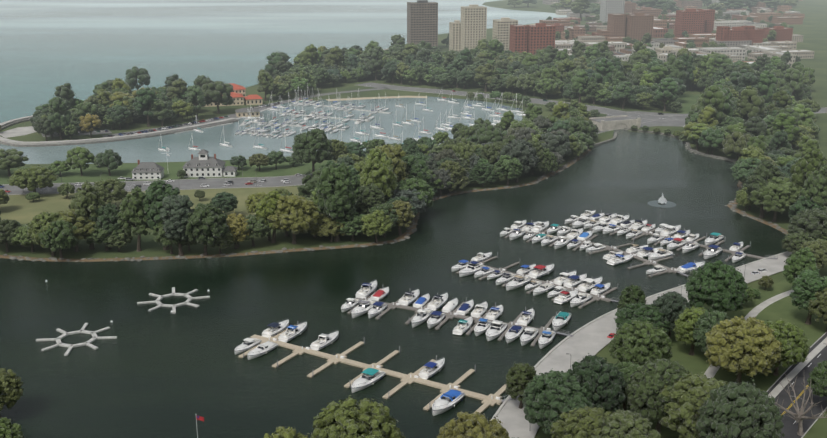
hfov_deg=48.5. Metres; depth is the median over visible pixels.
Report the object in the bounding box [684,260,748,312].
round tree
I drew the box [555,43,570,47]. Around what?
city block
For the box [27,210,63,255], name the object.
round tree
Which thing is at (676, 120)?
intersection road
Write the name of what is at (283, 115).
sailboat
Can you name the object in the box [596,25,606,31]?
city block
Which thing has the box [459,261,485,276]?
fly boat
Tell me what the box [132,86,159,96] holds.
round tree
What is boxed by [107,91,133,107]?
round tree
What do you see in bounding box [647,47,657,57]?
tall tree
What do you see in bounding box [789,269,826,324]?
tall tree
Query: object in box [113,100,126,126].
tall tree
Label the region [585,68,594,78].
round tree
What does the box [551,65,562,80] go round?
tall tree
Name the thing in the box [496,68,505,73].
round tree
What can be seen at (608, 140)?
seawall
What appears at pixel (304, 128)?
sailboat
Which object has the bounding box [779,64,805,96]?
tall tree
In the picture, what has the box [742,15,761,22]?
city block
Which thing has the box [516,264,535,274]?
cruiser boat
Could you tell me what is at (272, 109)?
sailboat
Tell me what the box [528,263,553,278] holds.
cruiser boat
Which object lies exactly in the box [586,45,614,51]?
city block
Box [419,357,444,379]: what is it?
cruiser boat
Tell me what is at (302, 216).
round tree
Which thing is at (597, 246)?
cruiser boat
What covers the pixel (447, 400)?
motorboat
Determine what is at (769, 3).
tall tree
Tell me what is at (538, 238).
boat cover
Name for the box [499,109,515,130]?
tall tree
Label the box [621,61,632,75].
tall tree
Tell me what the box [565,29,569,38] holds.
tall tree
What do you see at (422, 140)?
wide tree
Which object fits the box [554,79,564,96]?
wide tree
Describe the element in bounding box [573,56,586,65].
tall tree
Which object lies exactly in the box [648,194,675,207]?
fountain jet
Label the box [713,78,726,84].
wide tree
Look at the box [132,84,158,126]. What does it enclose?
tall tree
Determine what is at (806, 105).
tall tree
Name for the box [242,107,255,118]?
sailboat
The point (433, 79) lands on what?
round tree
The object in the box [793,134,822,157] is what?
tall tree
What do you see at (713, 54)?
tall tree
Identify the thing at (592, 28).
city block
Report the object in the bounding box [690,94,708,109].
round tree
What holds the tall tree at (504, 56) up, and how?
on the ground at (812, 28)
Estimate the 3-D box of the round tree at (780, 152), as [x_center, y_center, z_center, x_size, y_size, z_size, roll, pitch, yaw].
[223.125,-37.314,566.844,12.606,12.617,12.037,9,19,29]
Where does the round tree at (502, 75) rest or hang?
on the ground at (812, 28)
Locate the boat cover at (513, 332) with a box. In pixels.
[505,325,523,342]
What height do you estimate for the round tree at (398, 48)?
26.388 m
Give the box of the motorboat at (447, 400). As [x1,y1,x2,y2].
[432,389,465,415]
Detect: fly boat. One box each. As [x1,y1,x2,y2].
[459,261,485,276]
[474,318,490,335]
[486,320,506,340]
[523,231,535,239]
[531,220,548,232]
[554,289,577,304]
[617,226,630,235]
[626,244,647,252]
[630,219,646,229]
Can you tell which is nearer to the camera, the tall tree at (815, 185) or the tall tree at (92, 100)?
the tall tree at (815, 185)
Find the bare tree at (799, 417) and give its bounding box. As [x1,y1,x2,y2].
[770,374,826,435]
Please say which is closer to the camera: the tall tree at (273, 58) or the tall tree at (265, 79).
the tall tree at (265, 79)
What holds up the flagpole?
on the lagoon water at (162, 372)
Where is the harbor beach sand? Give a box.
[326,96,425,100]
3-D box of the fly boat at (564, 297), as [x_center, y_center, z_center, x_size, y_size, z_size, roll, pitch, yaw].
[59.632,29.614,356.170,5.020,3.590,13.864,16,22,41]
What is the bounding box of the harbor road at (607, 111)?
[357,83,826,113]
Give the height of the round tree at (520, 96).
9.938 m
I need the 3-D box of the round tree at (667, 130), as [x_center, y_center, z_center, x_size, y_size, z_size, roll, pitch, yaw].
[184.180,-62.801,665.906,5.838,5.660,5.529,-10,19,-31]
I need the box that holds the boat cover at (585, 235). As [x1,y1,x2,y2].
[577,230,591,240]
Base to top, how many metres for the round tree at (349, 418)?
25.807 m
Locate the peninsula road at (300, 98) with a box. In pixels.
[265,87,388,106]
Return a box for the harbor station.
[182,149,237,176]
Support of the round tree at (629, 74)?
on the ground at (812, 28)
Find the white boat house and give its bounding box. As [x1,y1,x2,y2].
[132,160,164,179]
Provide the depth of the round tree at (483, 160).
539.61 m
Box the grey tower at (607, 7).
[599,0,624,21]
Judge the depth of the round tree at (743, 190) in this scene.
474.72 m
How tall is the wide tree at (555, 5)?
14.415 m
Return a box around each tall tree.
[46,94,70,139]
[54,81,75,105]
[63,99,71,109]
[67,181,105,248]
[83,95,100,110]
[91,81,113,97]
[95,87,112,105]
[98,105,107,127]
[111,78,130,90]
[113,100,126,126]
[117,186,149,251]
[121,96,134,122]
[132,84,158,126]
[141,178,179,249]
[151,97,173,125]
[156,92,171,120]
[159,194,193,255]
[163,73,178,87]
[165,78,188,100]
[186,82,206,118]
[254,189,281,242]
[256,68,273,100]
[264,51,282,75]
[272,59,288,78]
[278,71,292,86]
[279,50,292,67]
[289,66,299,73]
[293,51,304,65]
[299,44,319,68]
[299,71,310,94]
[312,187,321,213]
[316,50,322,63]
[316,162,357,241]
[318,46,326,57]
[319,159,333,168]
[321,49,329,63]
[324,46,345,68]
[337,155,354,165]
[344,47,359,59]
[344,48,359,61]
[347,53,361,68]
[351,45,362,50]
[351,174,361,200]
[355,183,384,214]
[358,51,367,64]
[359,146,397,202]
[365,41,383,52]
[365,45,384,80]
[376,144,408,182]
[382,48,391,55]
[388,34,405,49]
[388,199,415,234]
[391,50,404,61]
[392,39,404,46]
[395,62,405,84]
[401,40,418,60]
[403,53,417,69]
[416,47,433,62]
[418,39,434,52]
[443,50,456,66]
[444,64,459,86]
[450,56,466,87]
[456,46,472,65]
[472,47,480,56]
[473,60,481,67]
[474,62,497,91]
[475,52,484,59]
[477,39,487,49]
[481,50,492,59]
[484,69,501,90]
[486,36,503,53]
[487,38,504,58]
[487,59,495,68]
[489,77,501,90]
[495,54,507,61]
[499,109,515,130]
[505,361,536,408]
[506,64,513,74]
[514,54,524,62]
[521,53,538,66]
[521,96,530,106]
[522,101,546,120]
[528,80,537,95]
[538,49,550,65]
[540,67,551,95]
[542,45,557,62]
[546,62,556,67]
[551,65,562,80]
[552,100,571,118]
[553,48,570,62]
[555,31,560,39]
[557,0,571,9]
[557,56,574,80]
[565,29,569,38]
[565,58,587,71]
[570,0,591,20]
[570,40,585,57]
[570,99,578,108]
[570,109,580,117]
[571,68,588,102]
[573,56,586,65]
[574,103,588,117]
[582,44,602,62]
[583,76,596,102]
[585,80,603,103]
[592,56,615,84]
[597,40,610,52]
[601,50,616,60]
[602,56,624,74]
[610,68,625,101]
[611,81,635,108]
[617,283,646,309]
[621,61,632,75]
[629,39,645,58]
[629,50,648,68]
[630,61,647,72]
[633,66,646,82]
[636,0,657,6]
[637,46,652,63]
[638,69,654,86]
[641,33,651,43]
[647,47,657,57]
[647,59,660,71]
[650,62,669,84]
[653,77,678,111]
[661,8,667,13]
[664,54,686,83]
[673,307,709,355]
[676,46,692,67]
[679,53,695,84]
[685,72,698,89]
[685,109,696,120]
[687,67,700,90]
[687,121,709,150]
[692,55,706,89]
[694,81,725,121]
[697,55,717,87]
[697,106,718,126]
[707,41,716,46]
[707,52,721,66]
[712,68,724,83]
[713,54,733,73]
[714,84,733,116]
[723,0,744,8]
[724,62,738,78]
[726,68,749,91]
[730,89,738,98]
[734,108,746,119]
[735,85,765,120]
[736,145,766,168]
[737,71,760,96]
[738,60,755,73]
[742,133,767,155]
[743,0,758,7]
[743,113,767,136]
[745,169,754,183]
[746,158,784,217]
[749,60,760,69]
[753,54,770,71]
[756,69,776,100]
[759,0,780,7]
[761,63,776,71]
[763,114,775,128]
[766,87,792,114]
[767,30,776,40]
[769,112,800,140]
[769,129,788,150]
[770,54,780,66]
[770,105,800,126]
[776,59,790,78]
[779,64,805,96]
[780,51,790,65]
[782,247,818,283]
[788,146,826,188]
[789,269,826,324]
[791,96,798,105]
[792,62,804,67]
[793,104,813,125]
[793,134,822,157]
[798,164,826,210]
[800,102,811,110]
[803,74,811,87]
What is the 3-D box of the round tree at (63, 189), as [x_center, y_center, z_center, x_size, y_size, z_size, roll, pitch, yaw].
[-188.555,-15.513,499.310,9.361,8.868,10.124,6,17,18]
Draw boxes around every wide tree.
[0,219,19,251]
[7,165,58,191]
[11,225,37,251]
[38,219,79,257]
[47,160,70,175]
[70,116,80,130]
[84,221,123,250]
[92,178,126,202]
[95,149,122,175]
[238,214,272,245]
[248,153,268,170]
[273,76,280,84]
[285,156,298,165]
[301,213,331,236]
[327,69,342,81]
[340,70,352,82]
[346,66,354,72]
[352,67,366,80]
[362,140,371,153]
[365,139,384,151]
[393,177,434,206]
[412,151,433,164]
[418,136,428,144]
[426,170,457,193]
[430,167,455,195]
[440,142,478,164]
[461,161,470,171]
[477,93,483,98]
[480,141,507,163]
[489,91,501,101]
[500,78,511,91]
[502,92,512,102]
[503,127,525,137]
[509,117,540,130]
[544,116,564,131]
[547,86,561,97]
[550,3,559,8]
[552,152,564,169]
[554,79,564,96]
[577,140,587,151]
[591,109,599,114]
[629,96,643,108]
[632,85,651,105]
[696,76,712,88]
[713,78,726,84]
[721,130,751,161]
[735,191,754,210]
[764,134,773,151]
[766,137,792,154]
[768,153,782,160]
[775,155,793,166]
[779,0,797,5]
[788,125,808,147]
[791,132,807,148]
[797,98,820,111]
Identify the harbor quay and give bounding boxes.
[236,103,281,119]
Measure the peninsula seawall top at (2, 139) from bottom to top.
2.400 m
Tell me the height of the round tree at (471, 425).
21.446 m
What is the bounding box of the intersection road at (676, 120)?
[607,111,688,126]
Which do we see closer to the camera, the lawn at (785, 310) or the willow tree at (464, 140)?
the lawn at (785, 310)
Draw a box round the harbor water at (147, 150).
[0,96,522,163]
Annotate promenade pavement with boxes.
[496,252,791,437]
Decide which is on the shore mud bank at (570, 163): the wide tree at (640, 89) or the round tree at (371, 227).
the round tree at (371, 227)
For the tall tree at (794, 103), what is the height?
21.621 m
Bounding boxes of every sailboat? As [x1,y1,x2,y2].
[158,134,168,151]
[188,138,200,150]
[194,117,203,132]
[220,125,231,146]
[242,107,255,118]
[242,109,251,125]
[243,111,253,131]
[253,134,267,148]
[260,114,269,132]
[267,96,279,110]
[269,107,278,122]
[271,112,281,133]
[272,108,279,127]
[279,101,287,116]
[280,134,292,152]
[281,113,291,134]
[284,91,292,112]
[286,117,295,135]
[295,88,304,106]
[297,105,304,124]
[300,111,308,130]
[302,86,311,102]
[319,104,328,126]
[321,104,328,120]
[324,111,330,132]
[330,114,338,133]
[333,105,342,128]
[336,93,346,111]
[345,97,353,117]
[350,127,360,141]
[355,90,365,108]
[355,117,369,135]
[370,108,383,129]
[375,121,388,137]
[389,126,400,140]
[392,112,402,126]
[402,104,413,124]
[418,119,430,133]
[422,95,432,111]
[435,112,448,130]
[448,107,460,118]
[462,106,474,119]
[472,95,484,106]
[482,95,493,111]
[489,100,502,117]
[496,94,508,110]
[510,95,523,112]
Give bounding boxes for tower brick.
[509,23,555,54]
[550,23,564,33]
[567,26,585,39]
[607,13,653,40]
[632,7,660,16]
[674,9,714,36]
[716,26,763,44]
[763,26,792,40]
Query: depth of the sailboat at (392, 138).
653.54 m
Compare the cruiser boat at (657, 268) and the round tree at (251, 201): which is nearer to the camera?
the cruiser boat at (657, 268)
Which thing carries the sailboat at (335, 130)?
on the harbor water at (147, 150)
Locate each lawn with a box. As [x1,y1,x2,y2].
[0,186,299,231]
[609,270,825,435]
[674,94,700,113]
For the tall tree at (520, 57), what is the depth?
946.07 m
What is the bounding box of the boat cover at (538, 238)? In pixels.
[532,233,546,243]
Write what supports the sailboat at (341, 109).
on the harbor water at (147, 150)
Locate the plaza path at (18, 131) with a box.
[0,126,35,137]
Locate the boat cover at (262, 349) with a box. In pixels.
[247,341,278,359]
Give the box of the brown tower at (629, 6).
[624,1,635,13]
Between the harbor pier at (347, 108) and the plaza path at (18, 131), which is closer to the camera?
the plaza path at (18, 131)
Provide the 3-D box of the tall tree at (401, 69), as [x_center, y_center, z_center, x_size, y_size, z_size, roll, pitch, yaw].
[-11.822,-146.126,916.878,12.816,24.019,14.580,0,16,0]
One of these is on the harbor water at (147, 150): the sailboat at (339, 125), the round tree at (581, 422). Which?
the sailboat at (339, 125)
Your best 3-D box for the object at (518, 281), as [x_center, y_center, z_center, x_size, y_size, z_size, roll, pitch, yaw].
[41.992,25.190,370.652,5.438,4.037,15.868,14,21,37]
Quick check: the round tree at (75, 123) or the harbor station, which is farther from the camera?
the round tree at (75, 123)
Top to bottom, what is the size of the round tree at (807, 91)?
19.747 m
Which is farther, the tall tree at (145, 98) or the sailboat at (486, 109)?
the sailboat at (486, 109)
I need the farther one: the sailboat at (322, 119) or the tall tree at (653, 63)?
the tall tree at (653, 63)
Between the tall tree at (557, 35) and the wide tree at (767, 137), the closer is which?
the wide tree at (767, 137)
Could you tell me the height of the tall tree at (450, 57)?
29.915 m
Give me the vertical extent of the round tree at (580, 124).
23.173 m
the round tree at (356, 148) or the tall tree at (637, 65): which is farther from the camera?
the tall tree at (637, 65)
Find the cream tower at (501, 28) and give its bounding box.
[492,17,517,50]
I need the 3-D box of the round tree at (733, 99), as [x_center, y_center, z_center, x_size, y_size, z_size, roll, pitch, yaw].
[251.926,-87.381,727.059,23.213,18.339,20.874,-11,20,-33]
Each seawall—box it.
[0,119,237,146]
[595,132,616,145]
[624,128,735,161]
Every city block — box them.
[539,19,569,25]
[543,0,558,4]
[553,17,580,24]
[555,40,580,42]
[555,42,573,47]
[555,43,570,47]
[556,10,571,14]
[557,48,572,52]
[561,32,590,39]
[567,12,589,16]
[573,25,597,31]
[578,35,604,42]
[583,41,626,51]
[585,15,595,20]
[585,22,601,24]
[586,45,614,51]
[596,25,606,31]
[597,29,609,39]
[607,37,624,41]
[614,54,629,61]
[620,49,631,53]
[623,53,673,61]
[650,41,659,50]
[652,38,678,44]
[653,18,666,27]
[653,26,667,37]
[657,53,665,61]
[661,14,675,19]
[665,44,682,47]
[667,23,674,28]
[671,48,698,56]
[673,37,708,46]
[674,41,686,47]
[682,0,702,7]
[684,6,696,9]
[689,33,715,37]
[696,53,729,57]
[699,47,745,60]
[710,39,751,46]
[713,21,743,29]
[718,12,739,18]
[726,10,748,14]
[728,20,751,22]
[729,54,741,60]
[732,15,742,19]
[737,44,752,47]
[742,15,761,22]
[743,22,766,27]
[745,45,781,56]
[748,52,762,60]
[751,7,773,12]
[753,41,770,45]
[755,12,780,19]
[757,9,770,12]
[763,51,795,67]
[766,45,791,49]
[770,41,796,49]
[772,16,802,24]
[777,5,791,11]
[781,50,814,58]
[782,13,804,18]
[792,34,803,41]
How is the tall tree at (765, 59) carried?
on the ground at (812, 28)
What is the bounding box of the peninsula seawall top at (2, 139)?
[0,115,235,144]
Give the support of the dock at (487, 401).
on the lagoon water at (162, 372)
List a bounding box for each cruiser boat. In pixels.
[262,319,288,337]
[303,115,313,119]
[351,368,385,392]
[354,119,363,123]
[368,301,387,318]
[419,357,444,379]
[427,311,445,328]
[451,260,471,271]
[511,219,525,228]
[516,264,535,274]
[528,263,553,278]
[547,224,561,234]
[548,286,566,297]
[563,273,586,287]
[567,239,581,248]
[572,216,591,227]
[577,276,601,291]
[586,243,605,251]
[590,282,609,294]
[636,246,662,257]
[646,265,666,273]
[655,224,667,233]
[660,224,680,235]
[667,238,686,249]
[674,229,689,238]
[686,234,698,240]
[703,244,722,258]
[705,232,723,245]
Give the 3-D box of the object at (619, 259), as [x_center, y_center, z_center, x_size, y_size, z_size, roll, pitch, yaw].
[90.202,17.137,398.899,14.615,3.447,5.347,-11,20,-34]
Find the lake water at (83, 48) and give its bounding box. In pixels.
[0,0,567,122]
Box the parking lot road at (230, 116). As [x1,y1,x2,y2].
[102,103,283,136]
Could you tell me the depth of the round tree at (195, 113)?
731.16 m
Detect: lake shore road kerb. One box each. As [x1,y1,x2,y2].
[3,116,628,184]
[12,120,653,194]
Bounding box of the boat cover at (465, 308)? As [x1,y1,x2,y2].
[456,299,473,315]
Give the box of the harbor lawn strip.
[0,153,367,184]
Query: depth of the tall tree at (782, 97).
675.63 m
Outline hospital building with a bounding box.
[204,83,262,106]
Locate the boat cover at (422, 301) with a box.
[413,293,429,307]
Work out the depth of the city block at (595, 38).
1226.92 m
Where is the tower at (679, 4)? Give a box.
[674,0,681,7]
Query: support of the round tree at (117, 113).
on the ground at (812, 28)
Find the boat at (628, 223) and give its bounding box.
[620,220,634,225]
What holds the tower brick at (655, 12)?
on the ground at (812, 28)
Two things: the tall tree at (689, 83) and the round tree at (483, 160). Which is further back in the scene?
the tall tree at (689, 83)
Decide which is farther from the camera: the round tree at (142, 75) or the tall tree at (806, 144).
the round tree at (142, 75)
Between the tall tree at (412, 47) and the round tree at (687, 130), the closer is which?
the round tree at (687, 130)
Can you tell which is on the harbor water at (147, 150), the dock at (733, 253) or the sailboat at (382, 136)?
the sailboat at (382, 136)
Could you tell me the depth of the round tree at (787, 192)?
448.07 m
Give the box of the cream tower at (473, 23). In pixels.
[460,4,486,49]
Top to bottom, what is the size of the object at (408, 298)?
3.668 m
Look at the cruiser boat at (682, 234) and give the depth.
432.14 m
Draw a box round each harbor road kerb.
[358,85,650,119]
[377,83,826,115]
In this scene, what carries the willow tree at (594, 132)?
on the ground at (812, 28)
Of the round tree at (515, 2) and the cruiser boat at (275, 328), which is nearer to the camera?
the cruiser boat at (275, 328)
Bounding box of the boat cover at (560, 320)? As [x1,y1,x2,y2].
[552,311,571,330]
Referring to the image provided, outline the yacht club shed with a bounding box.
[235,108,259,117]
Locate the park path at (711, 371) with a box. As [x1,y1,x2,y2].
[704,290,793,377]
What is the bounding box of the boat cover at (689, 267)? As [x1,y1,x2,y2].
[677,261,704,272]
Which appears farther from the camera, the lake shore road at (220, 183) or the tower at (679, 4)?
the tower at (679, 4)
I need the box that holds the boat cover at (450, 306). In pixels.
[442,298,457,312]
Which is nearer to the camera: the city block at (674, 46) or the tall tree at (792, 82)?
the tall tree at (792, 82)
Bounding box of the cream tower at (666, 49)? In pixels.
[655,46,678,52]
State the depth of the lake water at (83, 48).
1442.29 m
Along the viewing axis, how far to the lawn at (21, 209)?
492.29 m
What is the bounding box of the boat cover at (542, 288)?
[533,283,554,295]
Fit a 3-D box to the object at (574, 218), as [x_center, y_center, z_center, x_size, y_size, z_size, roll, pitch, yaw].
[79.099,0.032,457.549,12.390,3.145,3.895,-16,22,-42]
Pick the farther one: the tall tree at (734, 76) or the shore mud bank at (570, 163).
the tall tree at (734, 76)
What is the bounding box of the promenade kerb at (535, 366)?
[491,251,787,419]
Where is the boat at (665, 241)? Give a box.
[660,237,675,245]
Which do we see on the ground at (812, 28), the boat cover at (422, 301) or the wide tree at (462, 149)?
the wide tree at (462, 149)
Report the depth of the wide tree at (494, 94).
812.05 m
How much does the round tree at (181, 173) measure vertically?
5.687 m
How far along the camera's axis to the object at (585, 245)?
416.65 m
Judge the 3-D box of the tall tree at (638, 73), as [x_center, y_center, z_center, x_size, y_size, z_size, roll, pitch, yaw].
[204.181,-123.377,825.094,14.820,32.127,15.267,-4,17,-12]
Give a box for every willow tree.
[424,158,437,169]
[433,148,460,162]
[434,155,467,173]
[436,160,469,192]
[455,135,476,146]
[464,152,480,169]
[466,134,481,143]
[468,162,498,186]
[473,144,485,148]
[500,134,515,143]
[524,133,544,142]
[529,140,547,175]
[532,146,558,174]
[533,115,552,129]
[541,127,547,133]
[563,134,582,159]
[570,132,594,152]
[585,119,598,137]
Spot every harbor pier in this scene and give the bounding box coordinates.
[174,123,232,133]
[242,130,286,136]
[252,121,345,130]
[278,113,369,121]
[291,102,390,113]
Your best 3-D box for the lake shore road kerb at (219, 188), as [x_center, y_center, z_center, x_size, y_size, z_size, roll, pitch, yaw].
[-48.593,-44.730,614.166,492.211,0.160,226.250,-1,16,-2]
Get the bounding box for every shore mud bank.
[0,150,590,261]
[728,182,787,234]
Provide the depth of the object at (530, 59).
910.04 m
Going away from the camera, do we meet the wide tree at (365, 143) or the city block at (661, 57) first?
the wide tree at (365, 143)
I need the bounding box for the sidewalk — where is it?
[768,337,826,397]
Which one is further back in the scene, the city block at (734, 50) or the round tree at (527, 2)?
the round tree at (527, 2)
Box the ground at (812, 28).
[0,0,826,437]
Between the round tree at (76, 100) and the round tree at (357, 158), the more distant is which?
the round tree at (76, 100)
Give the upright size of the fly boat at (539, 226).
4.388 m
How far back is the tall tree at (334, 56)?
943.07 m
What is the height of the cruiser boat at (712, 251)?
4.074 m
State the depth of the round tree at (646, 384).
249.97 m
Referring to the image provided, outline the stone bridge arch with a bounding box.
[589,115,640,130]
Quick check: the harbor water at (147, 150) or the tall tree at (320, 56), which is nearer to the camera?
the harbor water at (147, 150)
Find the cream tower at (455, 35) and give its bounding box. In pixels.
[449,20,460,51]
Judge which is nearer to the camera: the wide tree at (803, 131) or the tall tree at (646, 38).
the wide tree at (803, 131)
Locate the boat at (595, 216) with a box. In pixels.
[589,212,603,219]
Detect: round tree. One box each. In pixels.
[0,148,28,176]
[0,189,9,204]
[0,368,23,418]
[0,416,25,437]
[25,192,40,201]
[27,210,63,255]
[29,109,51,134]
[34,117,52,140]
[35,103,48,110]
[41,113,58,138]
[57,183,74,198]
[57,208,95,251]
[61,120,77,130]
[61,123,78,139]
[66,146,94,175]
[69,107,76,119]
[71,98,83,107]
[73,101,100,118]
[78,113,101,137]
[88,203,121,248]
[102,115,118,129]
[106,78,131,90]
[106,105,130,129]
[106,231,132,250]
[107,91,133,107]
[111,87,131,95]
[125,66,150,89]
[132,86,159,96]
[133,108,147,123]
[151,86,166,93]
[152,219,185,253]
[166,110,176,122]
[167,97,181,103]
[172,100,193,120]
[176,169,185,178]
[177,238,197,250]
[178,90,198,103]
[181,202,229,255]
[190,104,199,118]
[193,75,214,89]
[194,190,204,200]
[202,81,233,113]
[203,231,233,253]
[210,192,237,212]
[226,211,251,248]
[230,155,246,169]
[245,192,266,212]
[264,426,309,437]
[267,150,285,168]
[267,194,318,243]
[272,84,290,99]
[275,188,289,194]
[279,73,292,86]
[281,193,296,235]
[289,65,309,72]
[289,71,308,87]
[290,77,310,96]
[291,128,333,176]
[297,167,321,197]
[306,64,316,70]
[308,75,316,93]
[310,395,404,437]
[312,66,329,88]
[315,216,345,241]
[325,74,340,86]
[331,139,347,161]
[334,152,364,162]
[334,162,359,190]
[335,212,364,240]
[342,59,351,70]
[345,141,366,156]
[353,161,364,177]
[356,65,371,79]
[360,209,393,242]
[368,59,384,79]
[368,202,399,236]
[382,57,401,68]
[382,61,398,83]
[385,195,417,216]
[388,189,428,214]
[390,45,404,51]
[400,141,422,154]
[401,154,431,184]
[402,68,418,85]
[403,137,418,143]
[409,59,427,82]
[414,65,427,84]
[417,144,429,154]
[423,74,432,85]
[426,138,436,149]
[427,64,434,71]
[429,53,444,65]
[429,143,442,153]
[430,74,437,86]
[431,46,441,51]
[431,69,442,84]
[433,66,445,72]
[433,131,449,143]
[434,73,454,87]
[437,411,509,437]
[441,138,462,149]
[442,50,459,55]
[451,123,467,138]
[455,125,475,137]
[455,152,468,167]
[456,69,474,88]
[464,65,476,74]
[466,91,474,100]
[468,57,484,65]
[473,118,490,130]
[474,125,506,143]
[475,147,488,159]
[477,158,489,178]
[492,154,522,185]
[494,57,514,69]
[495,58,511,73]
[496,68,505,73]
[497,139,538,181]
[499,73,512,89]
[505,76,517,92]
[507,0,522,7]
[509,127,535,142]
[510,60,524,73]
[511,70,525,90]
[512,93,523,104]
[516,73,534,95]
[519,65,533,73]
[522,368,594,433]
[523,0,536,6]
[529,64,543,71]
[530,70,540,94]
[535,77,558,98]
[539,131,570,156]
[545,102,555,110]
[547,120,583,132]
[549,406,610,437]
[550,128,569,134]
[562,90,577,101]
[563,78,570,84]
[563,83,571,98]
[566,66,580,79]
[566,116,592,135]
[567,353,625,412]
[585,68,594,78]
[587,62,593,69]
[591,8,599,13]
[591,57,610,62]
[591,408,660,437]
[595,89,612,105]
[599,82,611,89]
[600,97,613,105]
[609,320,672,365]
[611,85,621,105]
[612,361,638,410]
[614,302,670,334]
[623,36,630,42]
[623,76,639,100]
[624,358,691,432]
[626,70,635,78]
[636,92,653,109]
[642,125,648,130]
[649,82,660,106]
[651,291,691,338]
[653,0,676,9]
[653,128,660,133]
[657,372,730,437]
[664,128,670,135]
[667,77,686,94]
[669,100,682,112]
[673,130,680,136]
[678,135,686,143]
[681,122,696,143]
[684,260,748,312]
[685,112,709,124]
[686,42,694,47]
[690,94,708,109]
[692,310,729,351]
[696,379,784,437]
[697,127,724,154]
[700,0,711,5]
[704,315,782,382]
[706,3,723,10]
[717,115,745,126]
[721,126,731,133]
[723,84,735,89]
[723,101,736,115]
[724,122,757,155]
[729,97,738,104]
[730,157,761,181]
[734,60,748,65]
[736,187,752,209]
[744,285,755,301]
[750,174,799,221]
[753,288,760,295]
[758,275,773,289]
[765,318,809,375]
[767,150,784,154]
[770,68,784,76]
[779,146,795,156]
[779,161,794,175]
[780,231,813,253]
[782,172,791,181]
[787,208,826,240]
[788,196,823,222]
[790,155,802,163]
[794,84,811,100]
[798,124,814,138]
[801,67,815,83]
[801,238,826,268]
[802,234,826,244]
[806,123,819,138]
[807,361,826,400]
[808,287,826,331]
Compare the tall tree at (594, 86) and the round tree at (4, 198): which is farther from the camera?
the tall tree at (594, 86)
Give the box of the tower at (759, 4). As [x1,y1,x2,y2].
[748,1,765,8]
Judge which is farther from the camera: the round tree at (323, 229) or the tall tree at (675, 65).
the tall tree at (675, 65)
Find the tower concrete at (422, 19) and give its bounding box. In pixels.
[407,0,437,48]
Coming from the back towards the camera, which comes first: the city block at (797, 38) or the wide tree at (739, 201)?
the city block at (797, 38)
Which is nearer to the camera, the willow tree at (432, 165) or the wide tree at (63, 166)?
the willow tree at (432, 165)
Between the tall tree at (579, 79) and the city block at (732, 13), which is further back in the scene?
the city block at (732, 13)
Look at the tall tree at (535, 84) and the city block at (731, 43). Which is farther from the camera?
the city block at (731, 43)
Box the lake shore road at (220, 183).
[0,130,609,194]
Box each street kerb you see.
[766,332,826,391]
[801,407,826,437]
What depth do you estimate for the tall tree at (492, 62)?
945.68 m
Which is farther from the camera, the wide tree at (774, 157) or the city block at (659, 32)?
the city block at (659, 32)
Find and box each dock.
[36,323,116,355]
[137,287,209,313]
[238,321,517,413]
[347,288,573,346]
[456,252,618,308]
[504,220,603,250]
[569,210,706,250]
[588,239,694,276]
[698,237,777,260]
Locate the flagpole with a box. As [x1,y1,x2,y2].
[195,414,203,437]
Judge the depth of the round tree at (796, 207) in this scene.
428.37 m
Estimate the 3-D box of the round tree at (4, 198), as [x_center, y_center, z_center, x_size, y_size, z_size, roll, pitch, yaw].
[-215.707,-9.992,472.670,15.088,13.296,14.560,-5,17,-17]
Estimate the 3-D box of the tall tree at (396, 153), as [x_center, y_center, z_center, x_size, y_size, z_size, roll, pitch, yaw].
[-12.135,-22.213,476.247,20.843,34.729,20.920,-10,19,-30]
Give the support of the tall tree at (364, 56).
on the ground at (812, 28)
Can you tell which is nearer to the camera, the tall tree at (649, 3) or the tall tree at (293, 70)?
the tall tree at (293, 70)
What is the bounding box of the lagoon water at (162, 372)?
[0,129,785,437]
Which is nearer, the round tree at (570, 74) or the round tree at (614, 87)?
the round tree at (614, 87)

